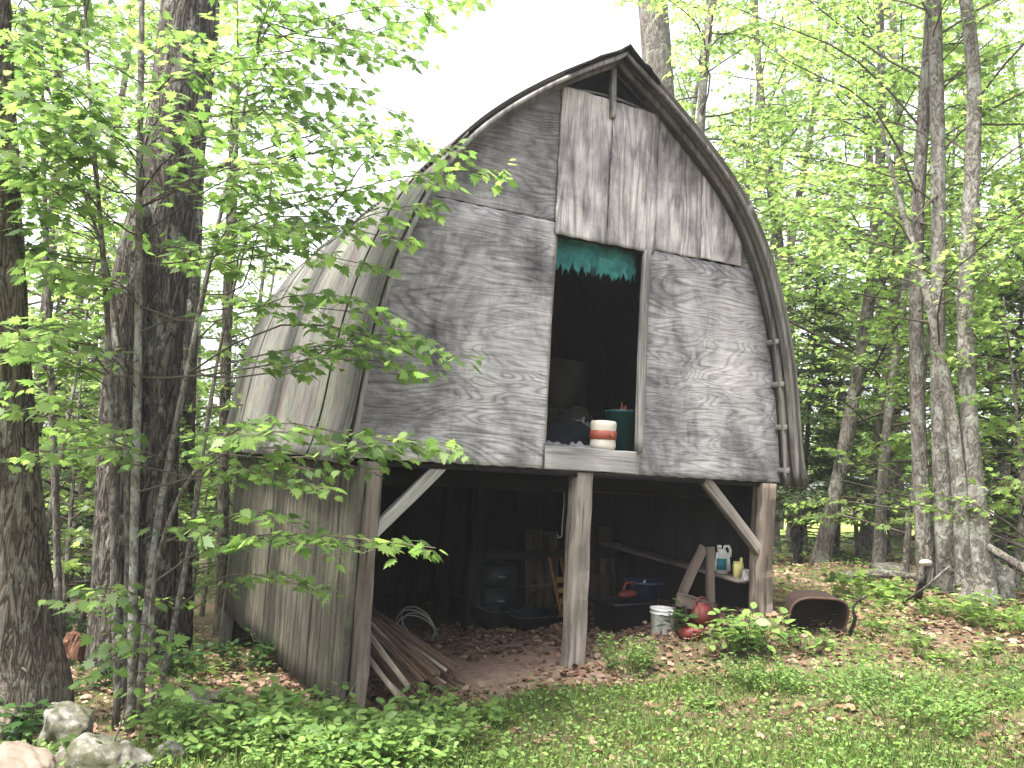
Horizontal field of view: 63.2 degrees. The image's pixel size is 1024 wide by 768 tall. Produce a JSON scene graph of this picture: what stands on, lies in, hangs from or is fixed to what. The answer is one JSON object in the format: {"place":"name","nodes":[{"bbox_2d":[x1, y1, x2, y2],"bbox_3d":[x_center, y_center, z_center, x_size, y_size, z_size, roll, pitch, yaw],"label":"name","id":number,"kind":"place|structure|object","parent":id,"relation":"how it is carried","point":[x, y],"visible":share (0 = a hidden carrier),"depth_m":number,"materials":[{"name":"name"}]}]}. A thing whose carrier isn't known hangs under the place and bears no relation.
{"place":"outdoors","nodes":[
{"label":"outdoors","id":0,"kind":"place"},
{"bbox_2d":[480,560,518,608],"bbox_3d":[-0.220,2.400,9.720,0.440,0.620,0.435,6,-6,-27],"label":"drawer cabinet","id":1,"kind":"object","parent":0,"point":[499,580],"visible":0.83,"depth_m":9.55,"materials":[{"name":"grey metal"}]},
{"bbox_2d":[11,0,1023,495],"label":"sky","id":2,"kind":"structure","parent":0,"point":[504,50],"materials":[{"name":"white"}]},
{"bbox_2d":[26,481,1023,767],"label":"ground","id":3,"kind":"structure","parent":0,"point":[454,613],"depth_m":6.32,"materials":[{"name":"plant"}]},
{"bbox_2d":[0,698,54,742],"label":"maple seedling","id":4,"kind":"object","parent":3,"relation":"on","point":[14,727],"visible":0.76,"depth_m":4.81,"materials":[{"name":"green plant"}]},
{"bbox_2d":[0,741,64,767],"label":"rock","id":5,"kind":"object","parent":3,"relation":"on","point":[18,754],"visible":0.99,"depth_m":4.10,"materials":[{"name":"stone"}]},
{"bbox_2d":[0,0,74,733],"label":"maple tree","id":6,"kind":"object","parent":3,"relation":"on","point":[31,639],"visible":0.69,"depth_m":5.13,"materials":[{"name":"brown plant"}]},
{"bbox_2d":[35,701,93,751],"bbox_3d":[-2.607,2.068,4.858,0.318,0.389,0.381,6,-5,-23],"label":"rock","id":7,"kind":"object","parent":3,"relation":"on","point":[62,719],"visible":0.51,"depth_m":4.78,"materials":[{"name":"stone"}]},
{"bbox_2d":[37,295,95,623],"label":"spruce tree","id":8,"kind":"object","parent":3,"relation":"on","point":[76,347],"visible":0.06,"depth_m":11.18,"materials":[{"name":"green plant"}]},
{"bbox_2d":[34,339,103,638],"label":"young tree","id":9,"kind":"object","parent":3,"relation":"on","point":[68,564],"visible":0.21,"depth_m":8.27,"materials":[{"name":"green plant"}]},
{"bbox_2d":[11,0,134,385],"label":"broadleaf tree","id":10,"kind":"object","parent":3,"relation":"on","point":[24,197],"visible":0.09,"depth_m":13.10,"materials":[{"name":"green plant"}]},
{"bbox_2d":[63,630,86,666],"bbox_3d":[-4.215,2.592,7.961,0.440,0.442,0.447,3,-6,0],"label":"rotten stump","id":11,"kind":"object","parent":3,"relation":"on","point":[74,650],"visible":0.37,"depth_m":7.91,"materials":[{"name":"brown wood"}]},
{"bbox_2d":[0,5,196,710],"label":"maple sapling","id":12,"kind":"object","parent":3,"relation":"on","point":[32,15],"visible":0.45,"depth_m":5.70,"materials":[{"name":"green plant"}]},
{"bbox_2d":[55,732,156,767],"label":"rock","id":13,"kind":"object","parent":3,"relation":"on","point":[86,750],"visible":0.92,"depth_m":4.24,"materials":[{"name":"stone"}]},
{"bbox_2d":[12,0,209,482],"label":"broadleaf tree","id":14,"kind":"object","parent":3,"relation":"on","point":[36,375],"visible":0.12,"depth_m":10.95,"materials":[{"name":"green plant"}]},
{"bbox_2d":[30,199,207,582],"bbox_3d":[-4.709,0.598,8.330,2.429,5.019,2.974,-1,-7,35],"label":"young tree","id":15,"kind":"object","parent":3,"relation":"on","point":[87,306],"visible":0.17,"depth_m":8.59,"materials":[{"name":"green plant"}]},
{"bbox_2d":[47,316,196,634],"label":"spruce tree","id":16,"kind":"object","parent":3,"relation":"on","point":[70,619],"visible":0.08,"depth_m":9.30,"materials":[{"name":"green plant"}]},
{"bbox_2d":[20,0,234,583],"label":"broadleaf tree","id":17,"kind":"object","parent":3,"relation":"on","point":[122,91],"visible":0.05,"depth_m":17.61,"materials":[{"name":"green plant"}]},
{"bbox_2d":[37,231,219,632],"bbox_3d":[-4.547,0.827,9.164,2.901,4.940,2.387,3,-6,-1],"label":"young tree","id":18,"kind":"object","parent":3,"relation":"on","point":[82,617],"visible":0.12,"depth_m":8.94,"materials":[{"name":"green plant"}]},
{"bbox_2d":[20,0,282,631],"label":"broadleaf tree","id":19,"kind":"object","parent":3,"relation":"on","point":[81,489],"visible":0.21,"depth_m":10.31,"materials":[{"name":"green plant"}]},
{"bbox_2d":[84,0,220,677],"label":"oak tree","id":20,"kind":"object","parent":3,"relation":"on","point":[165,291],"visible":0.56,"depth_m":7.38,"materials":[{"name":"brown plant"}]},
{"bbox_2d":[32,0,287,470],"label":"broadleaf tree","id":21,"kind":"object","parent":3,"relation":"on","point":[114,8],"visible":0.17,"depth_m":15.15,"materials":[{"name":"green plant"}]},
{"bbox_2d":[143,686,215,739],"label":"weed clump","id":22,"kind":"object","parent":3,"relation":"on","point":[168,719],"visible":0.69,"depth_m":4.78,"materials":[{"name":"green plant"}]},
{"bbox_2d":[156,636,214,689],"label":"maple seedling","id":23,"kind":"object","parent":3,"relation":"on","point":[187,661],"visible":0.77,"depth_m":6.58,"materials":[{"name":"green plant"}]},
{"bbox_2d":[193,442,236,612],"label":"young tree","id":24,"kind":"object","parent":3,"relation":"on","point":[195,574],"visible":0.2,"depth_m":12.42,"materials":[{"name":"green plant"}]},
{"bbox_2d":[157,703,277,757],"bbox_3d":[-1.649,1.942,4.676,0.633,0.257,0.553,7,-7,-32],"label":"weed clump","id":25,"kind":"object","parent":3,"relation":"on","point":[191,739],"visible":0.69,"depth_m":4.59,"materials":[{"name":"green plant"}]},
{"bbox_2d":[193,345,247,616],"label":"young tree","id":26,"kind":"object","parent":3,"relation":"on","point":[202,608],"visible":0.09,"depth_m":13.21,"materials":[{"name":"green plant"}]},
{"bbox_2d":[0,0,447,730],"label":"maple sapling","id":27,"kind":"object","parent":3,"relation":"on","point":[46,220],"visible":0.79,"depth_m":5.17,"materials":[{"name":"green plant"}]},
{"bbox_2d":[212,59,239,635],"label":"dark tree","id":28,"kind":"object","parent":3,"relation":"on","point":[223,509],"visible":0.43,"depth_m":11.72,"materials":[{"name":"grey plant"}]},
{"bbox_2d":[0,414,475,738],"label":"maple sapling","id":29,"kind":"object","parent":3,"relation":"on","point":[231,438],"visible":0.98,"depth_m":4.63,"materials":[{"name":"green plant"}]},
{"bbox_2d":[200,628,277,671],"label":"weed clump","id":30,"kind":"object","parent":3,"relation":"on","point":[263,653],"visible":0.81,"depth_m":7.78,"materials":[{"name":"green plant"}]},
{"bbox_2d":[178,159,300,654],"bbox_3d":[-3.116,-1.214,9.574,1.977,9.023,0.608,0,-6,29],"label":"dark tree","id":31,"kind":"object","parent":3,"relation":"on","point":[193,297],"visible":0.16,"depth_m":9.70,"materials":[{"name":"brown plant"}]},
{"bbox_2d":[0,0,486,738],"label":"maple sapling","id":32,"kind":"object","parent":3,"relation":"on","point":[284,174],"visible":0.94,"depth_m":4.88,"materials":[{"name":"green plant"}]},
{"bbox_2d":[11,0,492,637],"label":"maple sapling","id":33,"kind":"object","parent":3,"relation":"on","point":[131,32],"visible":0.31,"depth_m":6.32,"materials":[{"name":"green plant"}]},
{"bbox_2d":[194,148,313,548],"bbox_3d":[-4.795,-0.109,14.477,3.601,8.162,4.159,-2,-7,41],"label":"broadleaf tree","id":34,"kind":"object","parent":3,"relation":"on","point":[245,319],"visible":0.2,"depth_m":14.51,"materials":[{"name":"green plant"}]},
{"bbox_2d":[188,688,333,751],"bbox_3d":[-1.389,1.940,4.763,0.803,0.271,0.694,8,-7,-39],"label":"weed clump","id":35,"kind":"object","parent":3,"relation":"on","point":[277,715],"visible":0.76,"depth_m":4.70,"materials":[{"name":"green plant"}]},
{"bbox_2d":[147,126,451,706],"bbox_3d":[-1.711,0.410,5.432,2.960,3.746,1.394,0,-6,29],"label":"maple sapling","id":36,"kind":"object","parent":3,"relation":"on","point":[411,143],"visible":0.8,"depth_m":5.45,"materials":[{"name":"green plant"}]},
{"bbox_2d":[241,711,363,767],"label":"weed clump","id":37,"kind":"object","parent":3,"relation":"on","point":[255,755],"visible":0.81,"depth_m":4.30,"materials":[{"name":"green plant"}]},
{"bbox_2d":[239,675,377,727],"bbox_3d":[-1.326,2.028,5.182,0.903,0.325,0.826,-1,-7,39],"label":"weed clump","id":38,"kind":"object","parent":3,"relation":"on","point":[265,692],"visible":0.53,"depth_m":5.23,"materials":[{"name":"green plant"}]},
{"bbox_2d":[136,0,519,724],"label":"maple sapling","id":39,"kind":"object","parent":3,"relation":"on","point":[398,34],"visible":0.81,"depth_m":5.51,"materials":[{"name":"green plant"}]},
{"bbox_2d":[285,716,407,767],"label":"weed clump","id":40,"kind":"object","parent":3,"relation":"on","point":[323,746],"visible":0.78,"depth_m":4.30,"materials":[{"name":"green plant"}]},
{"bbox_2d":[309,698,445,763],"bbox_3d":[-0.741,1.953,4.592,0.682,0.248,0.739,0,-7,31],"label":"weed clump","id":41,"kind":"object","parent":3,"relation":"on","point":[363,716],"visible":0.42,"depth_m":4.68,"materials":[{"name":"green plant"}]},
{"bbox_2d":[328,708,463,767],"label":"weed clump","id":42,"kind":"object","parent":3,"relation":"on","point":[446,752],"visible":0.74,"depth_m":4.41,"materials":[{"name":"green plant"}]},
{"bbox_2d":[388,682,459,718],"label":"weed clump","id":43,"kind":"object","parent":3,"relation":"on","point":[442,705],"visible":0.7,"depth_m":5.58,"materials":[{"name":"green plant"}]},
{"bbox_2d":[389,702,489,749],"bbox_3d":[-0.425,2.025,4.858,0.543,0.216,0.586,-2,-8,42],"label":"weed clump","id":44,"kind":"object","parent":3,"relation":"on","point":[464,730],"visible":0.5,"depth_m":4.85,"materials":[{"name":"green plant"}]},
{"bbox_2d":[277,600,681,707],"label":"dirt floor","id":45,"kind":"structure","parent":3,"relation":"on","point":[496,670],"depth_m":7.05,"materials":[{"name":"soil"}]},
{"bbox_2d":[472,605,518,630],"bbox_3d":[-0.183,2.472,8.775,0.380,0.200,0.380,7,-7,-33],"label":"storage tub","id":46,"kind":"object","parent":45,"relation":"on","point":[488,617],"visible":0.85,"depth_m":8.66,"materials":[{"name":"black plastic"}]},
{"bbox_2d":[497,608,562,630],"bbox_3d":[0.293,2.439,8.615,0.790,0.130,0.490,6,-6,-27],"label":"storage tub","id":47,"kind":"object","parent":45,"relation":"on","point":[525,619],"visible":0.59,"depth_m":8.46,"materials":[{"name":"black plastic"}]},
{"bbox_2d":[590,597,656,632],"bbox_3d":[1.055,2.199,7.931,0.540,0.270,0.390,7,-7,-33],"label":"storage tub","id":48,"kind":"object","parent":45,"relation":"on","point":[616,614],"visible":0.76,"depth_m":7.80,"materials":[{"name":"black plastic"}]},
{"bbox_2d":[594,630,658,675],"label":"weed clump","id":49,"kind":"object","parent":45,"relation":"on","point":[630,659],"visible":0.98,"depth_m":6.49,"materials":[{"name":"green plant"}]},
{"bbox_2d":[623,578,662,604],"bbox_3d":[1.288,2.141,8.228,0.390,0.390,0.390,6,-6,-27],"label":"blue bin","id":50,"kind":"object","parent":45,"relation":"on","point":[649,589],"visible":0.56,"depth_m":8.09,"materials":[{"name":"plastic"}]},
{"bbox_2d":[650,605,675,634],"bbox_3d":[1.359,2.146,7.513,0.240,0.245,0.240,6,-6,-27],"label":"bucket","id":51,"kind":"object","parent":45,"relation":"on","point":[655,612],"visible":0.77,"depth_m":7.43,"materials":[{"name":"white plastic"}]},
{"bbox_2d":[456,696,518,728],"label":"maple seedling","id":52,"kind":"object","parent":3,"relation":"on","point":[494,714],"visible":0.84,"depth_m":5.29,"materials":[{"name":"green plant"}]},
{"bbox_2d":[0,559,1023,767],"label":"grass","id":53,"kind":"structure","parent":3,"relation":"on","point":[793,763],"depth_m":4.93,"materials":[{"name":"plant"}]},
{"bbox_2d":[218,44,808,713],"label":"barn","id":54,"kind":"structure","parent":3,"relation":"on","point":[682,344],"depth_m":7.31,"materials":[{"name":"grey wood"}]},
{"bbox_2d":[533,422,599,472],"bbox_3d":[0.503,0.567,7.556,0.790,0.438,0.526,6,-6,-27],"label":"stuffed sack","id":55,"kind":"object","parent":54,"relation":"on","point":[565,433],"visible":0.27,"depth_m":7.39,"materials":[{"name":"black fabric"}]},
{"bbox_2d":[556,237,635,284],"bbox_3d":[0.707,-1.054,7.205,0.903,0.335,0.075,6,-6,-27],"label":"torn curtain","id":56,"kind":"object","parent":54,"relation":"hanging from","point":[614,263],"visible":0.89,"depth_m":7.22,"materials":[{"name":"fabric"}]},
{"bbox_2d":[589,420,616,449],"bbox_3d":[0.779,0.439,7.119,0.229,0.250,0.229,2,-6,12],"label":"water jug","id":57,"kind":"object","parent":54,"relation":"on","point":[603,434],"visible":0.87,"depth_m":7.03,"materials":[{"name":"beige plastic"}]},
{"bbox_2d":[605,409,634,474],"bbox_3d":[0.984,0.524,7.515,0.316,0.570,0.316,6,-6,-27],"label":"storage bin","id":58,"kind":"object","parent":54,"relation":"on","point":[623,419],"visible":0.52,"depth_m":7.40,"materials":[{"name":"teal plastic"}]},
{"bbox_2d":[28,553,1023,767],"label":"leaf litter","id":59,"kind":"object","parent":3,"relation":"on","point":[473,633],"visible":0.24,"depth_m":7.00,"materials":[{"name":"brown plant"}]},
{"bbox_2d":[524,529,558,608],"bbox_3d":[0.339,2.173,9.672,0.458,0.964,0.136,6,-6,-27],"label":"board panel","id":60,"kind":"object","parent":3,"relation":"on","point":[539,589],"visible":0.63,"depth_m":9.65,"materials":[{"name":"wood"}]},
{"bbox_2d":[74,529,1023,690],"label":"seedlings","id":61,"kind":"object","parent":3,"relation":"on","point":[878,585],"visible":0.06,"depth_m":7.75,"materials":[{"name":"green plant"}]},
{"bbox_2d":[588,523,616,603],"bbox_3d":[0.979,2.113,9.770,0.548,0.950,0.211,6,-6,-27],"label":"board panel","id":62,"kind":"object","parent":3,"relation":"on","point":[602,577],"visible":0.46,"depth_m":9.79,"materials":[{"name":"wood"}]},
{"bbox_2d":[638,0,674,96],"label":"tall tree","id":63,"kind":"object","parent":3,"relation":"on","point":[655,37],"visible":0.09,"depth_m":15.31,"materials":[{"name":"grey plant"}]},
{"bbox_2d":[674,544,716,616],"bbox_3d":[1.681,1.800,7.636,0.482,0.654,0.102,6,-6,-27],"label":"trestle","id":64,"kind":"object","parent":3,"relation":"on","point":[683,597],"visible":0.91,"depth_m":7.68,"materials":[{"name":"brown wood"}]},
{"bbox_2d":[687,602,795,661],"bbox_3d":[1.849,1.966,6.634,0.796,0.441,0.717,7,-7,-32],"label":"leafy shrub","id":65,"kind":"object","parent":3,"relation":"on","point":[739,634],"visible":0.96,"depth_m":6.56,"materials":[{"name":"green plant"}]},
{"bbox_2d":[670,0,818,373],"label":"broadleaf tree","id":66,"kind":"object","parent":3,"relation":"on","point":[693,89],"visible":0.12,"depth_m":18.46,"materials":[{"name":"green plant"}]},
{"bbox_2d":[614,0,906,321],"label":"broadleaf tree","id":67,"kind":"object","parent":3,"relation":"on","point":[707,47],"visible":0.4,"depth_m":13.42,"materials":[{"name":"green plant"}]},
{"bbox_2d":[717,652,820,695],"bbox_3d":[1.812,2.057,5.900,0.570,0.240,0.694,8,-7,-39],"label":"weed clump","id":68,"kind":"object","parent":3,"relation":"on","point":[755,671],"visible":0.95,"depth_m":5.84,"materials":[{"name":"green plant"}]},
{"bbox_2d":[696,86,842,426],"bbox_3d":[5.257,-1.625,19.985,4.879,11.450,5.404,3,-6,7],"label":"broadleaf tree","id":69,"kind":"object","parent":3,"relation":"on","point":[761,201],"visible":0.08,"depth_m":20.30,"materials":[{"name":"green plant"}]},
{"bbox_2d":[712,79,847,437],"bbox_3d":[4.143,-1.356,16.011,4.416,9.938,5.061,1,-6,19],"label":"broadleaf tree","id":70,"kind":"object","parent":3,"relation":"on","point":[749,160],"visible":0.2,"depth_m":16.69,"materials":[{"name":"green plant"}]},
{"bbox_2d":[710,3,865,379],"bbox_3d":[7.227,-3.290,24.453,6.492,16.293,6.366,1,-6,25],"label":"broadleaf tree","id":71,"kind":"object","parent":3,"relation":"on","point":[782,92],"visible":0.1,"depth_m":24.47,"materials":[{"name":"green plant"}]},
{"bbox_2d":[674,0,946,551],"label":"broadleaf tree","id":72,"kind":"object","parent":3,"relation":"on","point":[758,70],"visible":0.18,"depth_m":17.42,"materials":[{"name":"green plant"}]},
{"bbox_2d":[783,590,848,636],"bbox_3d":[2.615,1.964,7.155,0.620,0.444,0.358,6,11,-3],"label":"wheelbarrow","id":73,"kind":"object","parent":3,"relation":"on","point":[804,607],"visible":0.79,"depth_m":7.18,"materials":[{"name":"metal"}]},
{"bbox_2d":[774,257,873,564],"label":"spruce tree","id":74,"kind":"object","parent":3,"relation":"on","point":[824,398],"visible":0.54,"depth_m":12.59,"materials":[{"name":"green plant"}]},
{"bbox_2d":[706,0,956,553],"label":"broadleaf tree","id":75,"kind":"object","parent":3,"relation":"on","point":[784,284],"visible":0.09,"depth_m":17.00,"materials":[{"name":"green plant"}]},
{"bbox_2d":[776,273,898,558],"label":"young tree","id":76,"kind":"object","parent":3,"relation":"on","point":[792,529],"visible":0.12,"depth_m":12.85,"materials":[{"name":"green plant"}]},
{"bbox_2d":[773,282,906,554],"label":"spruce tree","id":77,"kind":"object","parent":3,"relation":"on","point":[832,431],"visible":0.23,"depth_m":14.46,"materials":[{"name":"green plant"}]},
{"bbox_2d":[696,0,1023,591],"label":"maple tree","id":78,"kind":"object","parent":3,"relation":"on","point":[922,520],"visible":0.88,"depth_m":8.77,"materials":[{"name":"green plant"}]},
{"bbox_2d":[790,273,933,557],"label":"young tree","id":79,"kind":"object","parent":3,"relation":"on","point":[849,300],"visible":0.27,"depth_m":13.51,"materials":[{"name":"green plant"}]},
{"bbox_2d":[822,566,914,603],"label":"fern","id":80,"kind":"object","parent":3,"relation":"on","point":[844,580],"visible":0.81,"depth_m":8.30,"materials":[{"name":"green plant"}]},
{"bbox_2d":[820,366,932,555],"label":"young tree","id":81,"kind":"object","parent":3,"relation":"on","point":[889,537],"visible":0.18,"depth_m":14.43,"materials":[{"name":"green plant"}]},
{"bbox_2d":[743,0,1023,565],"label":"broadleaf tree","id":82,"kind":"object","parent":3,"relation":"on","point":[823,549],"visible":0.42,"depth_m":11.91,"materials":[{"name":"green plant"}]},
{"bbox_2d":[746,0,1023,594],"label":"maple tree","id":83,"kind":"object","parent":3,"relation":"on","point":[944,543],"visible":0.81,"depth_m":8.72,"materials":[{"name":"green plant"}]},
{"bbox_2d":[752,0,1023,550],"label":"broadleaf tree","id":84,"kind":"object","parent":3,"relation":"on","point":[897,469],"visible":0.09,"depth_m":17.47,"materials":[{"name":"green plant"}]},
{"bbox_2d":[761,0,1023,559],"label":"broadleaf tree","id":85,"kind":"object","parent":3,"relation":"on","point":[866,534],"visible":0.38,"depth_m":13.57,"materials":[{"name":"green plant"}]},
{"bbox_2d":[776,0,1023,607],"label":"maple tree","id":86,"kind":"object","parent":3,"relation":"on","point":[983,575],"visible":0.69,"depth_m":8.29,"materials":[{"name":"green plant"}]},
{"bbox_2d":[782,0,1023,563],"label":"broadleaf tree","id":87,"kind":"object","parent":3,"relation":"on","point":[879,548],"visible":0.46,"depth_m":11.28,"materials":[{"name":"green plant"}]},
{"bbox_2d":[783,172,1023,580],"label":"young tree","id":88,"kind":"object","parent":3,"relation":"on","point":[905,563],"visible":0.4,"depth_m":9.86,"materials":[{"name":"green plant"}]},
{"bbox_2d":[784,120,1023,601],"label":"maple tree","id":89,"kind":"object","parent":3,"relation":"on","point":[962,556],"visible":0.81,"depth_m":8.16,"materials":[{"name":"green plant"}]},
{"bbox_2d":[801,651,1013,730],"bbox_3d":[2.556,1.996,5.335,1.212,0.318,1.306,3,-6,0],"label":"weed clump","id":90,"kind":"object","parent":3,"relation":"on","point":[910,693],"visible":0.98,"depth_m":5.26,"materials":[{"name":"green plant"}]},
{"bbox_2d":[810,101,1023,555],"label":"broadleaf tree","id":91,"kind":"object","parent":3,"relation":"on","point":[901,373],"visible":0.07,"depth_m":15.71,"materials":[{"name":"green plant"}]},
{"bbox_2d":[821,1,1023,415],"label":"broadleaf tree","id":92,"kind":"object","parent":3,"relation":"on","point":[985,39],"visible":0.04,"depth_m":20.66,"materials":[{"name":"green plant"}]},
{"bbox_2d":[835,43,1023,564],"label":"broadleaf tree","id":93,"kind":"object","parent":3,"relation":"on","point":[991,366],"visible":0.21,"depth_m":12.56,"materials":[{"name":"green plant"}]},
{"bbox_2d":[847,0,1023,548],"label":"broadleaf tree","id":94,"kind":"object","parent":3,"relation":"on","point":[1007,472],"visible":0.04,"depth_m":19.48,"materials":[{"name":"green plant"}]},
{"bbox_2d":[847,337,1023,559],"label":"young tree","id":95,"kind":"object","parent":3,"relation":"on","point":[907,417],"visible":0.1,"depth_m":11.41,"materials":[{"name":"green plant"}]},
{"bbox_2d":[865,136,1023,591],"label":"young tree","id":96,"kind":"object","parent":3,"relation":"on","point":[1018,553],"visible":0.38,"depth_m":9.22,"materials":[{"name":"green plant"}]},
{"bbox_2d":[869,84,1023,431],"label":"broadleaf tree","id":97,"kind":"object","parent":3,"relation":"on","point":[1004,93],"visible":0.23,"depth_m":11.30,"materials":[{"name":"green plant"}]},
{"bbox_2d":[880,293,1023,550],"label":"young tree","id":98,"kind":"object","parent":3,"relation":"on","point":[1017,427],"visible":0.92,"depth_m":7.99,"materials":[{"name":"green plant"}]},
{"bbox_2d":[902,192,1023,568],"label":"spruce tree","id":99,"kind":"object","parent":3,"relation":"on","point":[994,441],"visible":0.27,"depth_m":11.19,"materials":[{"name":"green plant"}]},
{"bbox_2d":[944,589,1023,632],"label":"fern","id":100,"kind":"object","parent":3,"relation":"on","point":[972,606],"visible":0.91,"depth_m":7.05,"materials":[{"name":"green plant"}]},
{"bbox_2d":[946,53,1023,455],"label":"broadleaf tree","id":101,"kind":"object","parent":3,"relation":"on","point":[1007,114],"visible":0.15,"depth_m":13.43,"materials":[{"name":"green plant"}]},
{"bbox_2d":[993,557,1015,604],"bbox_3d":[4.631,1.997,8.075,0.470,0.651,0.428,7,-7,-30],"label":"stump","id":102,"kind":"object","parent":3,"relation":"on","point":[1006,590],"visible":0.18,"depth_m":7.93,"materials":[{"name":"grey wood"}]},
{"bbox_2d":[529,406,591,468],"bbox_3d":[0.481,0.547,8.312,0.460,0.623,0.400,6,-6,-27],"label":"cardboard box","id":103,"kind":"object","parent":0,"point":[552,413],"visible":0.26,"depth_m":8.08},
{"bbox_2d":[548,358,587,408],"bbox_3d":[0.495,0.000,8.357,0.380,0.481,0.360,7,-7,-30],"label":"cardboard box","id":104,"kind":"object","parent":103,"relation":"on","point":[568,383],"visible":0.6,"depth_m":8.19,"materials":[{"name":"cardboard"}]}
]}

